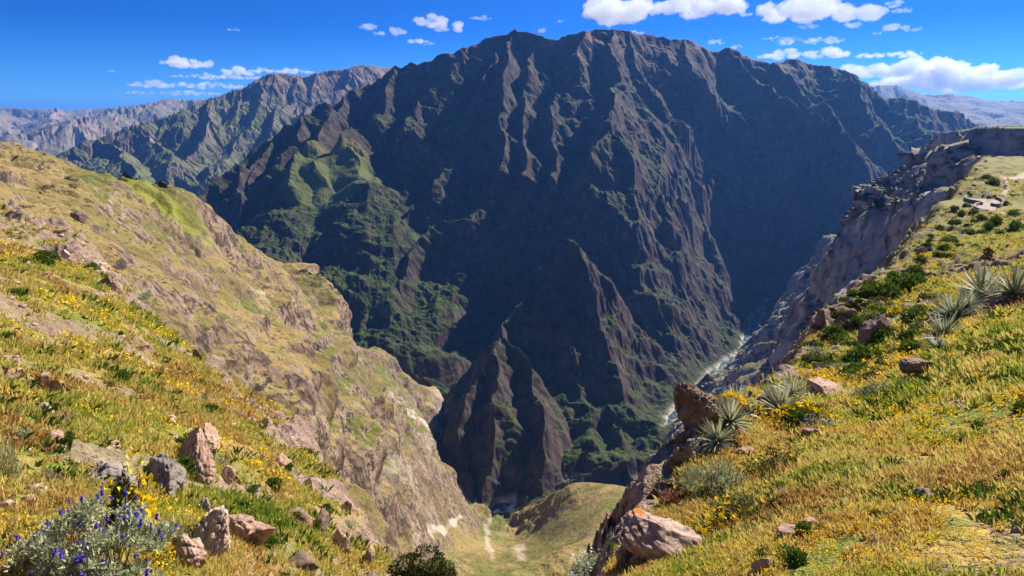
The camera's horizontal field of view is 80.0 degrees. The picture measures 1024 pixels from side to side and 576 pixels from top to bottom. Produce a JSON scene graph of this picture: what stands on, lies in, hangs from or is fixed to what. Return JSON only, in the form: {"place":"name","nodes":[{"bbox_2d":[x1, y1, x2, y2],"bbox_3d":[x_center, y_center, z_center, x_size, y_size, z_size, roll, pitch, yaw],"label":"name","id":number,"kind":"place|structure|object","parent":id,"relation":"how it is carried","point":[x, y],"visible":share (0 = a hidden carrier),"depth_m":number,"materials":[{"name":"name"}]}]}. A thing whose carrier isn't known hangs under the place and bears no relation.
{"place":"outdoors","nodes":[
{"label":"outdoors","id":0,"kind":"place"},
{"bbox_2d":[0,98,203,156],"bbox_3d":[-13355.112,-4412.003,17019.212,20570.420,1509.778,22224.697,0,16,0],"label":"mountains","id":1,"kind":"structure","parent":0,"point":[56,131],"depth_m":11756.33,"materials":[{"name":"grey stone"}]},
{"bbox_2d":[0,199,401,575],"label":"slope ground","id":2,"kind":"structure","parent":0,"point":[288,428],"depth_m":21.41,"materials":[{"name":"beige soil"}]},
{"bbox_2d":[0,434,25,479],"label":"grass tuft","id":3,"kind":"object","parent":2,"relation":"on","point":[11,465],"visible":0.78,"depth_m":7.36,"materials":[{"name":"green plant"}]},
{"bbox_2d":[30,249,55,265],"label":"shrub","id":4,"kind":"object","parent":2,"relation":"on","point":[45,256],"visible":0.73,"depth_m":43.30,"materials":[{"name":"green plant"}]},
{"bbox_2d":[37,468,61,484],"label":"dark shrub","id":5,"kind":"object","parent":2,"relation":"on","point":[47,473],"visible":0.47,"depth_m":7.73,"materials":[{"name":"green plant"}]},
{"bbox_2d":[45,430,64,443],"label":"boulder","id":6,"kind":"object","parent":2,"relation":"on","point":[56,433],"visible":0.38,"depth_m":9.65,"materials":[{"name":"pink stone"}]},
{"bbox_2d":[59,430,75,444],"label":"shrub","id":7,"kind":"object","parent":2,"relation":"on","point":[69,436],"visible":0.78,"depth_m":9.77,"materials":[{"name":"green plant"}]},
{"bbox_2d":[0,486,183,575],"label":"lupine bush","id":8,"kind":"object","parent":2,"relation":"on","point":[48,546],"visible":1,"depth_m":5.20,"materials":[{"name":"green plant"}]},
{"bbox_2d":[88,461,136,489],"bbox_3d":[-5.749,2.933,8.782,0.730,0.909,0.745,3,16,12],"label":"rock","id":9,"kind":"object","parent":2,"relation":"on","point":[103,469],"depth_m":8.69,"materials":[{"name":"grey stone"}]},
{"bbox_2d":[114,370,130,383],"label":"shrub","id":10,"kind":"object","parent":2,"relation":"on","point":[124,374],"visible":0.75,"depth_m":18.89,"materials":[{"name":"green plant"}]},
{"bbox_2d":[101,450,159,535],"bbox_3d":[-4.091,2.293,6.491,0.586,1.147,0.509,-10,19,-32],"label":"columnar bush","id":11,"kind":"object","parent":2,"relation":"on","point":[118,488],"visible":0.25,"depth_m":6.43,"materials":[{"name":"yellow plant"}]},
{"bbox_2d":[132,541,183,573],"bbox_3d":[-3.442,2.584,5.879,0.461,0.320,0.412,0,16,0],"label":"flowering bush","id":12,"kind":"object","parent":2,"relation":"on","point":[161,556],"visible":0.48,"depth_m":5.90,"materials":[{"name":"yellow plant"}]},
{"bbox_2d":[145,453,186,498],"bbox_3d":[-5.773,3.325,10.012,0.726,1.152,2.129,16,-17,-36],"label":"rock","id":13,"kind":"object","parent":2,"relation":"on","point":[171,472],"depth_m":9.89,"materials":[{"name":"grey stone"}]},
{"bbox_2d":[0,228,363,573],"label":"wildflowers","id":14,"kind":"object","parent":2,"relation":"on","point":[145,366],"visible":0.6,"depth_m":21.37,"materials":[{"name":"yellow plant"}]},
{"bbox_2d":[166,533,206,569],"bbox_3d":[-3.479,2.954,6.428,0.845,0.723,0.355,-19,-21,40],"label":"rock","id":15,"kind":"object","parent":2,"relation":"on","point":[193,550],"depth_m":6.29,"materials":[{"name":"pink stone"}]},
{"bbox_2d":[177,518,196,538],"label":"daisy bush","id":16,"kind":"object","parent":2,"relation":"on","point":[188,528],"visible":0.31,"depth_m":7.15,"materials":[{"name":"green plant"}]},
{"bbox_2d":[175,453,203,481],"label":"shrub","id":17,"kind":"object","parent":2,"relation":"on","point":[184,462],"visible":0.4,"depth_m":12.10,"materials":[{"name":"green plant"}]},
{"bbox_2d":[0,210,387,575],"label":"rubble","id":18,"kind":"object","parent":2,"relation":"on","point":[84,376],"visible":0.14,"depth_m":23.35,"materials":[{"name":"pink stone"}]},
{"bbox_2d":[0,212,389,575],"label":"herbs","id":19,"kind":"object","parent":2,"relation":"on","point":[45,410],"visible":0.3,"depth_m":12.50,"materials":[{"name":"green plant"}]},
{"bbox_2d":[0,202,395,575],"bbox_3d":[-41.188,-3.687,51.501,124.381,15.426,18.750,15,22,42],"label":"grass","id":20,"kind":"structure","parent":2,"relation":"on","point":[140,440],"depth_m":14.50,"materials":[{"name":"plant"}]},
{"bbox_2d":[180,426,216,484],"bbox_3d":[-6.527,3.607,12.552,0.606,1.202,2.000,-12,20,-37],"label":"rock outcrop","id":21,"kind":"object","parent":2,"relation":"on","point":[194,444],"visible":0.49,"depth_m":12.30,"materials":[{"name":"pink stone"}]},
{"bbox_2d":[202,422,220,451],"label":"rock outcrop","id":22,"kind":"object","parent":2,"relation":"on","point":[209,430],"visible":0.44,"depth_m":15.38,"materials":[{"name":"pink stone"}]},
{"bbox_2d":[192,505,231,556],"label":"smooth slab","id":23,"kind":"structure","parent":2,"relation":"on","point":[212,527],"depth_m":7.07,"materials":[{"name":"stone"}]},
{"bbox_2d":[204,355,225,370],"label":"boulder","id":24,"kind":"object","parent":2,"relation":"on","point":[213,361],"visible":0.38,"depth_m":34.43,"materials":[{"name":"brown stone"}]},
{"bbox_2d":[221,465,235,484],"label":"boulder","id":25,"kind":"object","parent":2,"relation":"on","point":[228,474],"visible":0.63,"depth_m":13.25,"materials":[{"name":"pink stone"}]},
{"bbox_2d":[230,498,249,509],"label":"shrub","id":26,"kind":"object","parent":2,"relation":"on","point":[240,502],"visible":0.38,"depth_m":10.69,"materials":[{"name":"green plant"}]},
{"bbox_2d":[228,513,274,545],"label":"cracked slab","id":27,"kind":"structure","parent":2,"relation":"on","point":[246,527],"depth_m":8.39,"materials":[{"name":"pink stone"}]},
{"bbox_2d":[262,535,279,548],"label":"shrub","id":28,"kind":"object","parent":2,"relation":"on","point":[272,541],"visible":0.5,"depth_m":9.13,"materials":[{"name":"green plant"}]},
{"bbox_2d":[265,476,283,488],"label":"shrub","id":29,"kind":"object","parent":2,"relation":"on","point":[278,480],"visible":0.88,"depth_m":14.61,"materials":[{"name":"green plant"}]},
{"bbox_2d":[276,452,291,466],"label":"boulder","id":30,"kind":"object","parent":2,"relation":"on","point":[284,459],"visible":0.69,"depth_m":18.98,"materials":[{"name":"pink stone"}]},
{"bbox_2d":[288,507,311,529],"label":"boulder","id":31,"kind":"object","parent":2,"relation":"on","point":[303,516],"visible":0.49,"depth_m":12.77,"materials":[{"name":"brown stone"}]},
{"bbox_2d":[289,549,319,571],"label":"boulder","id":32,"kind":"object","parent":2,"relation":"on","point":[303,559],"visible":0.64,"depth_m":9.24,"materials":[{"name":"brown stone"}]},
{"bbox_2d":[313,508,328,532],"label":"boulder","id":33,"kind":"object","parent":2,"relation":"on","point":[323,516],"visible":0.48,"depth_m":13.70,"materials":[{"name":"brown stone"}]},
{"bbox_2d":[331,529,349,553],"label":"boulder","id":34,"kind":"object","parent":2,"relation":"on","point":[342,539],"visible":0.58,"depth_m":13.09,"materials":[{"name":"brown stone"}]},
{"bbox_2d":[341,500,353,514],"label":"boulder","id":35,"kind":"object","parent":2,"relation":"on","point":[347,505],"visible":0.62,"depth_m":16.34,"materials":[{"name":"brown stone"}]},
{"bbox_2d":[362,543,374,565],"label":"boulder","id":36,"kind":"object","parent":2,"relation":"on","point":[370,553],"visible":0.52,"depth_m":12.95,"materials":[{"name":"brown stone"}]},
{"bbox_2d":[407,554,446,575],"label":"mossy rock","id":37,"kind":"object","parent":2,"relation":"on","point":[426,557],"visible":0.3,"depth_m":10.62,"materials":[{"name":"stone"}]},
{"bbox_2d":[386,543,458,575],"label":"moss bush","id":38,"kind":"object","parent":37,"relation":"on","point":[443,566],"visible":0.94,"depth_m":10.47,"materials":[{"name":"green plant"}]},
{"bbox_2d":[56,65,402,196],"bbox_3d":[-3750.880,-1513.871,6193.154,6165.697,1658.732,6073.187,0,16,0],"label":"range","id":39,"kind":"structure","parent":0,"point":[195,148],"depth_m":5916.48,"materials":[{"name":"grey stone"}]},
{"bbox_2d":[0,141,625,575],"bbox_3d":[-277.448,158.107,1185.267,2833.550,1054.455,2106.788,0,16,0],"label":"canyon slope","id":40,"kind":"structure","parent":0,"point":[210,281],"depth_m":524.95,"materials":[{"name":"beige stone"}]},
{"bbox_2d":[70,211,88,223],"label":"boulder","id":41,"kind":"object","parent":40,"relation":"on","point":[81,216],"visible":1,"depth_m":216.29,"materials":[{"name":"stone"}]},
{"bbox_2d":[0,0,1023,110],"label":"sky","id":42,"kind":"structure","parent":0,"point":[71,55],"materials":[{"name":"blue"}]},
{"bbox_2d":[198,29,978,518],"bbox_3d":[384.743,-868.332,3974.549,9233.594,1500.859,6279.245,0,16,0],"label":"great mountain","id":43,"kind":"structure","parent":0,"point":[548,267],"depth_m":2801.50,"materials":[{"name":"grey stone"}]},
{"bbox_2d":[489,309,763,513],"bbox_3d":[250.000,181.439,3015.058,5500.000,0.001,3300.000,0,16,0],"label":"river","id":44,"kind":"structure","parent":0,"point":[755,320],"depth_m":2457.30,"materials":[{"name":"liquid"}]},
{"bbox_2d":[569,156,1023,575],"bbox_3d":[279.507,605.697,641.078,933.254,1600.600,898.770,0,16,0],"label":"slope ground","id":45,"kind":"structure","parent":0,"point":[637,491],"depth_m":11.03,"materials":[{"name":"plant"}]},
{"bbox_2d":[562,548,600,575],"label":"grey bush","id":46,"kind":"object","parent":45,"relation":"on","point":[587,570],"visible":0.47,"depth_m":8.87,"materials":[{"name":"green plant"}]},
{"bbox_2d":[615,545,631,568],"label":"lichen rock","id":47,"kind":"object","parent":45,"relation":"on","point":[622,554],"visible":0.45,"depth_m":6.99,"materials":[{"name":"stone"}]},
{"bbox_2d":[619,508,702,564],"bbox_3d":[1.744,3.092,7.034,1.105,1.059,0.668,0,16,0],"label":"lichen rock","id":48,"kind":"object","parent":45,"relation":"on","point":[643,535],"visible":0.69,"depth_m":6.87,"materials":[{"name":"stone"}]},
{"bbox_2d":[647,478,677,498],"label":"boulder","id":49,"kind":"object","parent":45,"relation":"on","point":[660,487],"visible":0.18,"depth_m":9.89,"materials":[{"name":"stone"}]},
{"bbox_2d":[658,487,693,506],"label":"red bush","id":50,"kind":"object","parent":45,"relation":"on","point":[670,496],"visible":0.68,"depth_m":9.34,"materials":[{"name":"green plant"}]},
{"bbox_2d":[664,436,703,465],"bbox_3d":[3.094,3.171,10.820,0.914,1.174,0.447,-12,20,-37],"label":"boulder","id":51,"kind":"object","parent":45,"relation":"on","point":[692,447],"visible":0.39,"depth_m":10.59,"materials":[{"name":"grey stone"}]},
{"bbox_2d":[677,462,705,484],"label":"silver bush","id":52,"kind":"object","parent":45,"relation":"on","point":[688,469],"visible":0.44,"depth_m":9.87,"materials":[{"name":"green plant"}]},
{"bbox_2d":[696,417,735,454],"bbox_3d":[3.588,2.685,10.805,0.829,0.772,0.803,2,16,8],"label":"bromeliad","id":53,"kind":"object","parent":45,"relation":"on","point":[717,440],"visible":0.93,"depth_m":10.80,"materials":[{"name":"green plant"}]},
{"bbox_2d":[680,457,752,495],"bbox_3d":[3.143,2.959,9.234,1.048,0.632,0.937,-5,17,-16],"label":"silver bush","id":54,"kind":"object","parent":45,"relation":"on","point":[725,479],"visible":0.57,"depth_m":9.33,"materials":[{"name":"green plant"}]},
{"bbox_2d":[711,390,746,409],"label":"flowering bush","id":55,"kind":"object","parent":45,"relation":"on","point":[742,398],"visible":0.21,"depth_m":11.85,"materials":[{"name":"yellow plant"}]},
{"bbox_2d":[690,489,767,534],"bbox_3d":[2.763,2.694,7.402,1.143,0.358,0.781,-7,17,-24],"label":"flowering bush","id":56,"kind":"object","parent":45,"relation":"on","point":[731,512],"visible":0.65,"depth_m":7.46,"materials":[{"name":"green plant"}]},
{"bbox_2d":[714,392,757,440],"bbox_3d":[4.097,2.416,11.315,0.993,0.923,1.022,13,20,38],"label":"bromeliad","id":57,"kind":"object","parent":45,"relation":"on","point":[732,418],"visible":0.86,"depth_m":11.33,"materials":[{"name":"green plant"}]},
{"bbox_2d":[715,383,756,412],"bbox_3d":[4.950,2.454,13.303,0.876,0.858,0.976,13,21,39],"label":"bromeliad","id":58,"kind":"object","parent":45,"relation":"on","point":[741,393],"visible":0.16,"depth_m":13.32,"materials":[{"name":"green plant"}]},
{"bbox_2d":[751,556,772,573],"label":"boulder","id":59,"kind":"object","parent":45,"relation":"on","point":[761,562],"visible":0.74,"depth_m":5.26,"materials":[{"name":"brown stone"}]},
{"bbox_2d":[740,439,806,473],"bbox_3d":[4.279,2.706,9.601,1.216,0.597,0.974,-11,19,-33],"label":"flowering bush","id":60,"kind":"object","parent":45,"relation":"on","point":[765,454],"visible":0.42,"depth_m":9.69,"materials":[{"name":"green plant"}]},
{"bbox_2d":[755,378,805,414],"bbox_3d":[5.920,2.651,13.603,1.265,1.234,1.250,7,17,22],"label":"bromeliad","id":61,"kind":"object","parent":45,"relation":"on","point":[783,399],"visible":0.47,"depth_m":13.64,"materials":[{"name":"green plant"}]},
{"bbox_2d":[776,524,798,537],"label":"boulder","id":62,"kind":"object","parent":45,"relation":"on","point":[782,529],"visible":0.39,"depth_m":5.86,"materials":[{"name":"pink stone"}]},
{"bbox_2d":[775,543,807,568],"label":"shrub","id":63,"kind":"object","parent":45,"relation":"on","point":[796,557],"visible":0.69,"depth_m":5.14,"materials":[{"name":"green plant"}]},
{"bbox_2d":[773,371,815,399],"bbox_3d":[7.264,2.625,15.820,1.146,1.017,1.185,-6,16,2],"label":"bromeliad","id":64,"kind":"object","parent":45,"relation":"on","point":[794,387],"visible":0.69,"depth_m":15.79,"materials":[{"name":"green plant"}]},
{"bbox_2d":[794,520,812,537],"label":"shrub","id":65,"kind":"object","parent":45,"relation":"on","point":[804,525],"visible":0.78,"depth_m":5.76,"materials":[{"name":"green plant"}]},
{"bbox_2d":[772,400,838,425],"bbox_3d":[6.235,2.755,12.921,1.360,0.597,1.122,0,16,0],"label":"flowering bush","id":66,"kind":"object","parent":45,"relation":"on","point":[797,412],"visible":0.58,"depth_m":12.97,"materials":[{"name":"yellow plant"}]},
{"bbox_2d":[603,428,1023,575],"bbox_3d":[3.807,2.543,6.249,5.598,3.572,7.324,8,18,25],"label":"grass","id":67,"kind":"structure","parent":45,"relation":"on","point":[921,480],"depth_m":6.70,"materials":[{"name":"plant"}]},
{"bbox_2d":[604,255,1023,575],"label":"wildflowers","id":68,"kind":"object","parent":45,"relation":"on","point":[914,438],"visible":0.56,"depth_m":8.48,"materials":[{"name":"yellow plant"}]},
{"bbox_2d":[607,260,1023,575],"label":"herbs","id":69,"kind":"object","parent":45,"relation":"on","point":[987,517],"visible":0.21,"depth_m":8.36,"materials":[{"name":"green plant"}]},
{"bbox_2d":[802,345,829,356],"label":"silver shrub","id":70,"kind":"object","parent":45,"relation":"on","point":[814,351],"visible":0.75,"depth_m":34.26,"materials":[{"name":"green plant"}]},
{"bbox_2d":[814,310,826,329],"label":"boulder","id":71,"kind":"object","parent":45,"relation":"on","point":[820,320],"visible":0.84,"depth_m":42.52,"materials":[{"name":"stone"}]},
{"bbox_2d":[808,353,832,363],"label":"shrub","id":72,"kind":"object","parent":45,"relation":"on","point":[817,358],"visible":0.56,"depth_m":29.57,"materials":[{"name":"green plant"}]},
{"bbox_2d":[794,411,853,427],"bbox_3d":[6.468,2.791,12.407,1.360,0.378,0.838,0,16,0],"label":"lupine haze bush","id":73,"kind":"object","parent":45,"relation":"on","point":[828,421],"visible":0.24,"depth_m":12.53,"materials":[{"name":"green plant"}]},
{"bbox_2d":[805,376,846,396],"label":"boulder","id":74,"kind":"object","parent":45,"relation":"on","point":[823,386],"visible":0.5,"depth_m":17.26,"materials":[{"name":"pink stone"}]},
{"bbox_2d":[822,324,849,336],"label":"shrub","id":75,"kind":"object","parent":45,"relation":"on","point":[834,328],"visible":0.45,"depth_m":40.36,"materials":[{"name":"green plant"}]},
{"bbox_2d":[827,333,844,344],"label":"shrub","id":76,"kind":"object","parent":45,"relation":"on","point":[833,339],"visible":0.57,"depth_m":39.34,"materials":[{"name":"green plant"}]},
{"bbox_2d":[680,268,1002,487],"bbox_3d":[26.789,2.733,39.445,24.378,21.420,86.371,13,20,38],"label":"rubble","id":77,"kind":"object","parent":45,"relation":"on","point":[980,481],"visible":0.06,"depth_m":29.50,"materials":[{"name":"pink stone"}]},
{"bbox_2d":[842,361,869,374],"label":"shrub","id":78,"kind":"object","parent":45,"relation":"on","point":[845,368],"visible":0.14,"depth_m":21.68,"materials":[{"name":"green plant"}]},
{"bbox_2d":[849,314,865,327],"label":"shrub","id":79,"kind":"object","parent":45,"relation":"on","point":[855,323],"visible":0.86,"depth_m":43.35,"materials":[{"name":"green plant"}]},
{"bbox_2d":[841,342,885,363],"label":"shrub","id":80,"kind":"object","parent":45,"relation":"on","point":[855,352],"visible":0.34,"depth_m":28.56,"materials":[{"name":"green plant"}]},
{"bbox_2d":[846,378,894,402],"bbox_3d":[8.524,2.381,14.011,1.694,0.513,1.504,0,16,0],"label":"flowering bush","id":81,"kind":"object","parent":45,"relation":"on","point":[866,390],"visible":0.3,"depth_m":14.08,"materials":[{"name":"green plant"}]},
{"bbox_2d":[857,313,890,343],"bbox_3d":[20.608,2.544,34.788,1.686,2.197,1.394,-12,25,-20],"label":"boulder","id":82,"kind":"object","parent":45,"relation":"on","point":[867,328],"visible":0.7,"depth_m":34.30,"materials":[{"name":"stone"}]},
{"bbox_2d":[863,365,885,380],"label":"shrub","id":83,"kind":"object","parent":45,"relation":"on","point":[871,372],"visible":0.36,"depth_m":18.90,"materials":[{"name":"green plant"}]},
{"bbox_2d":[856,279,905,299],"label":"shrub","id":84,"kind":"object","parent":45,"relation":"on","point":[870,288],"visible":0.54,"depth_m":52.99,"materials":[{"name":"green plant"}]},
{"bbox_2d":[869,328,896,343],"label":"shrub","id":85,"kind":"object","parent":45,"relation":"on","point":[886,334],"visible":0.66,"depth_m":33.76,"materials":[{"name":"green plant"}]},
{"bbox_2d":[885,305,905,318],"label":"flowering shrub","id":86,"kind":"object","parent":45,"relation":"on","point":[891,315],"visible":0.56,"depth_m":45.76,"materials":[{"name":"yellow plant"}]},
{"bbox_2d":[884,268,927,290],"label":"shrub","id":87,"kind":"object","parent":45,"relation":"on","point":[909,280],"visible":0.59,"depth_m":56.33,"materials":[{"name":"green plant"}]},
{"bbox_2d":[896,339,923,353],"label":"shrub","id":88,"kind":"object","parent":45,"relation":"on","point":[911,344],"visible":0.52,"depth_m":20.11,"materials":[{"name":"green plant"}]},
{"bbox_2d":[901,328,923,340],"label":"shrub","id":89,"kind":"object","parent":45,"relation":"on","point":[910,335],"visible":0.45,"depth_m":29.25,"materials":[{"name":"green plant"}]},
{"bbox_2d":[899,304,931,323],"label":"shrub","id":90,"kind":"object","parent":45,"relation":"on","point":[918,309],"visible":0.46,"depth_m":34.60,"materials":[{"name":"green plant"}]},
{"bbox_2d":[899,358,934,373],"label":"boulder","id":91,"kind":"object","parent":45,"relation":"on","point":[909,365],"visible":0.89,"depth_m":14.09,"materials":[{"name":"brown stone"}]},
{"bbox_2d":[917,332,950,354],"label":"bromeliad","id":92,"kind":"object","parent":45,"relation":"on","point":[932,341],"visible":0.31,"depth_m":16.67,"materials":[{"name":"green plant"}]},
{"bbox_2d":[914,310,963,350],"bbox_3d":[13.354,1.409,18.913,1.433,1.600,1.528,7,17,23],"label":"bromeliad","id":93,"kind":"object","parent":45,"relation":"on","point":[945,328],"visible":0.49,"depth_m":18.92,"materials":[{"name":"green plant"}]},
{"bbox_2d":[926,288,981,330],"bbox_3d":[20.138,1.262,27.870,2.143,2.305,2.356,10,19,32],"label":"bromeliad","id":94,"kind":"object","parent":45,"relation":"on","point":[950,307],"visible":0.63,"depth_m":27.91,"materials":[{"name":"green plant"}]},
{"bbox_2d":[886,177,1023,268],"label":"herbs","id":95,"kind":"object","parent":45,"relation":"on","point":[918,242],"visible":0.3,"depth_m":154.22,"materials":[{"name":"green plant"}]},
{"bbox_2d":[887,174,1023,270],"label":"grass","id":96,"kind":"structure","parent":45,"relation":"on","point":[1019,235],"depth_m":156.43,"materials":[{"name":"green plant"}]},
{"bbox_2d":[947,285,989,310],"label":"bromeliad","id":97,"kind":"object","parent":45,"relation":"on","point":[972,300],"visible":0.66,"depth_m":28.16,"materials":[{"name":"green plant"}]},
{"bbox_2d":[953,260,1011,303],"bbox_3d":[23.439,-0.058,30.110,3.043,2.890,3.347,13,21,39],"label":"bromeliad","id":98,"kind":"object","parent":45,"relation":"on","point":[982,277],"visible":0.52,"depth_m":30.14,"materials":[{"name":"green plant"}]},
{"bbox_2d":[964,195,1004,210],"bbox_3d":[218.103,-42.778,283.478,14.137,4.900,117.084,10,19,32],"label":"lookout platform","id":99,"kind":"structure","parent":45,"relation":"on","point":[989,204],"depth_m":264.63,"materials":[{"name":"beige stone"}]},
{"bbox_2d":[982,247,994,265],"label":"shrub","id":100,"kind":"object","parent":45,"relation":"on","point":[988,253],"visible":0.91,"depth_m":30.27,"materials":[{"name":"brown plant"}]},
{"bbox_2d":[975,282,1011,306],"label":"bromeliad","id":101,"kind":"object","parent":45,"relation":"on","point":[994,296],"visible":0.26,"depth_m":28.37,"materials":[{"name":"green plant"}]},
{"bbox_2d":[984,261,1023,306],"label":"bromeliad","id":102,"kind":"object","parent":45,"relation":"on","point":[1014,289],"visible":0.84,"depth_m":26.22,"materials":[{"name":"green plant"}]},
{"bbox_2d":[1004,219,1023,231],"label":"shrub","id":103,"kind":"object","parent":45,"relation":"on","point":[1015,225],"visible":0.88,"depth_m":179.96,"materials":[{"name":"green plant"}]},
{"bbox_2d":[1007,400,1023,413],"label":"shrub","id":104,"kind":"object","parent":45,"relation":"on","point":[1017,405],"visible":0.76,"depth_m":9.06,"materials":[{"name":"green plant"}]},
{"bbox_2d":[647,125,1023,461],"bbox_3d":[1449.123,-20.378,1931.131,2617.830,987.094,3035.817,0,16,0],"label":"canyon wall","id":105,"kind":"structure","parent":0,"point":[883,213],"depth_m":1068.25,"materials":[{"name":"grey stone"}]},
{"bbox_2d":[873,84,1023,126],"bbox_3d":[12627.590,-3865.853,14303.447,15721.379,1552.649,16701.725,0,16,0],"label":"highland","id":106,"kind":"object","parent":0,"point":[980,112],"visible":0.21,"depth_m":11486.81,"materials":[{"name":"stone"}]},
{"bbox_3d":[3.957,3.350,12.058,1.042,1.405,0.893,0,16,0],"label":"crag foot","id":107,"kind":"object","parent":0,"visible":0},
{"bbox_2d":[673,382,723,430],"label":"leaning crag","id":108,"kind":"structure","parent":107,"relation":"on","point":[694,404],"depth_m":11.31,"materials":[{"name":"brown stone"}]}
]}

